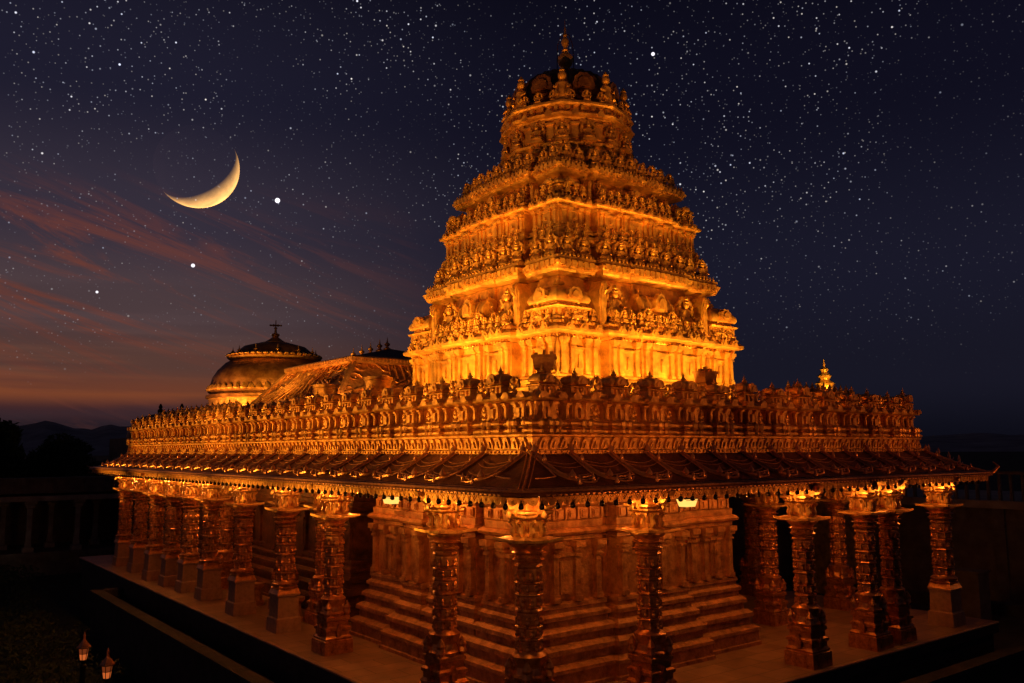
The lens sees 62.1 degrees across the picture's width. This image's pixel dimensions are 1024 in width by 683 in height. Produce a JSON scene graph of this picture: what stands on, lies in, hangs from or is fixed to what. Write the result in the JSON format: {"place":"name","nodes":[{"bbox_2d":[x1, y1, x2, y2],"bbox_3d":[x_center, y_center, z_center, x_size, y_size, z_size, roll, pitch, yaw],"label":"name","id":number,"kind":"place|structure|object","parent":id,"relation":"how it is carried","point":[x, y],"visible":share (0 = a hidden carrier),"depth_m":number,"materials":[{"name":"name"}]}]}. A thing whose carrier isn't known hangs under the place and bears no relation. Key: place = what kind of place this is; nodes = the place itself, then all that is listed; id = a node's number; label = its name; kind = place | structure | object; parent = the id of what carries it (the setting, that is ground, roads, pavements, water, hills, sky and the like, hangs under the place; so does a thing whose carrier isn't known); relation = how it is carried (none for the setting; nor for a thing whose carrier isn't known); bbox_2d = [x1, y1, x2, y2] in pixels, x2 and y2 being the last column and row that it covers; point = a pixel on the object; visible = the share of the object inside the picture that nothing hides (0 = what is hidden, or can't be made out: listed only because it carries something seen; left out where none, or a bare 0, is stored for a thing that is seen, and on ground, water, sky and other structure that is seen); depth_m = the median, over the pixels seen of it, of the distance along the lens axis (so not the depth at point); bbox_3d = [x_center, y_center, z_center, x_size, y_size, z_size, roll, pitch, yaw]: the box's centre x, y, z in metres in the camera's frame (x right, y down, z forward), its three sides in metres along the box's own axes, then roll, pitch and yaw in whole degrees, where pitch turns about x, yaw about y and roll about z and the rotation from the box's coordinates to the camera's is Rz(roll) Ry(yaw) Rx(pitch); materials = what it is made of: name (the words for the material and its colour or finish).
{"place":"outdoors","nodes":[
{"label":"outdoors","id":0,"kind":"place"},
{"bbox_2d":[0,476,134,578],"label":"colonnade building","id":1,"kind":"structure","parent":0,"point":[54,525],"depth_m":55.45,"materials":[{"name":"stone"}]},
{"bbox_2d":[0,451,1023,682],"bbox_3d":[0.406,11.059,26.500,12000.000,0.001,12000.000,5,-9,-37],"label":"ground","id":2,"kind":"structure","parent":0,"point":[59,595],"depth_m":44.20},
{"bbox_2d":[0,418,28,477],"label":"tree","id":3,"kind":"object","parent":2,"relation":"on","point":[13,464],"visible":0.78,"depth_m":62.96,"materials":[{"name":"green plant"}]},
{"bbox_2d":[22,433,94,476],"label":"tree","id":4,"kind":"object","parent":2,"relation":"on","point":[56,458],"visible":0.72,"depth_m":65.19,"materials":[{"name":"green plant"}]},
{"bbox_2d":[0,564,131,682],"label":"garden shrubs","id":5,"kind":"object","parent":2,"relation":"on","point":[15,642],"visible":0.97,"depth_m":31.85,"materials":[{"name":"green plant"}]},
{"bbox_2d":[76,632,90,682],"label":"lamp post","id":6,"kind":"object","parent":2,"relation":"on","point":[83,646],"visible":1,"depth_m":22.55,"materials":[{"name":"black metal"}]},
{"bbox_2d":[99,648,114,682],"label":"lamp post","id":7,"kind":"object","parent":2,"relation":"on","point":[107,664],"visible":1,"depth_m":20.71,"materials":[{"name":"black metal"}]},
{"bbox_2d":[79,27,999,682],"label":"golden temple","id":8,"kind":"structure","parent":2,"relation":"on","point":[533,525],"depth_m":22.42,"materials":[{"name":"metal"}]},
{"bbox_2d":[383,495,398,503],"bbox_3d":[-2.940,3.764,20.714,0.288,0.370,0.414,5,-9,-37],"label":"ceiling lamp","id":9,"kind":"object","parent":8,"relation":"hanging from","point":[387,500],"visible":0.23,"depth_m":20.58,"materials":[{"name":"yellow glass"}]},
{"bbox_2d":[531,350,556,383],"bbox_3d":[0.690,0.688,18.084,0.660,1.030,0.660,-1,-7,7],"label":"floodlight","id":10,"kind":"object","parent":8,"relation":"on","point":[545,361],"visible":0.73,"depth_m":17.94,"materials":[{"name":"brown metal"}]},
{"bbox_2d":[676,498,697,506],"bbox_3d":[4.004,3.591,19.454,0.414,0.370,0.287,5,-9,-37],"label":"ceiling lamp","id":11,"kind":"object","parent":8,"relation":"hanging from","point":[686,502],"visible":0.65,"depth_m":19.33,"materials":[{"name":"yellow glass"}]},
{"bbox_2d":[692,367,718,398],"bbox_3d":[5.006,1.165,21.955,0.660,1.030,0.660,5,-9,-37],"label":"floodlight","id":12,"kind":"object","parent":8,"relation":"on","point":[704,376],"visible":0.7,"depth_m":21.85,"materials":[{"name":"brown metal"}]},
{"bbox_2d":[89,567,1023,682],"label":"retaining wall","id":13,"kind":"structure","parent":2,"relation":"on","point":[146,646],"depth_m":26.57,"materials":[{"name":"stone"}]},
{"bbox_2d":[812,359,858,593],"bbox_3d":[13.499,6.449,36.027,1.800,11.450,1.800,5,-9,-37],"label":"gilded pinnacle","id":14,"kind":"object","parent":2,"relation":"on","point":[821,541],"visible":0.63,"depth_m":35.14,"materials":[{"name":"gold metal"}]},
{"bbox_2d":[729,471,1023,604],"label":"annex","id":15,"kind":"object","parent":2,"relation":"on","point":[987,525],"visible":0.06,"depth_m":33.75,"materials":[{"name":"stone"}]},
{"bbox_2d":[954,568,991,619],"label":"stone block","id":16,"kind":"structure","parent":2,"relation":"on","point":[975,594],"depth_m":29.22,"materials":[{"name":"brown stone"}]},
{"bbox_2d":[0,0,1023,435],"label":"sky","id":17,"kind":"structure","parent":0,"point":[181,180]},
{"bbox_2d":[19,421,1023,455],"bbox_3d":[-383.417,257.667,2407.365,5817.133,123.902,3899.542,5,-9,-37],"label":"hills","id":18,"kind":"structure","parent":0,"point":[34,436],"depth_m":2321.26,"materials":[{"name":"black"}]}
]}

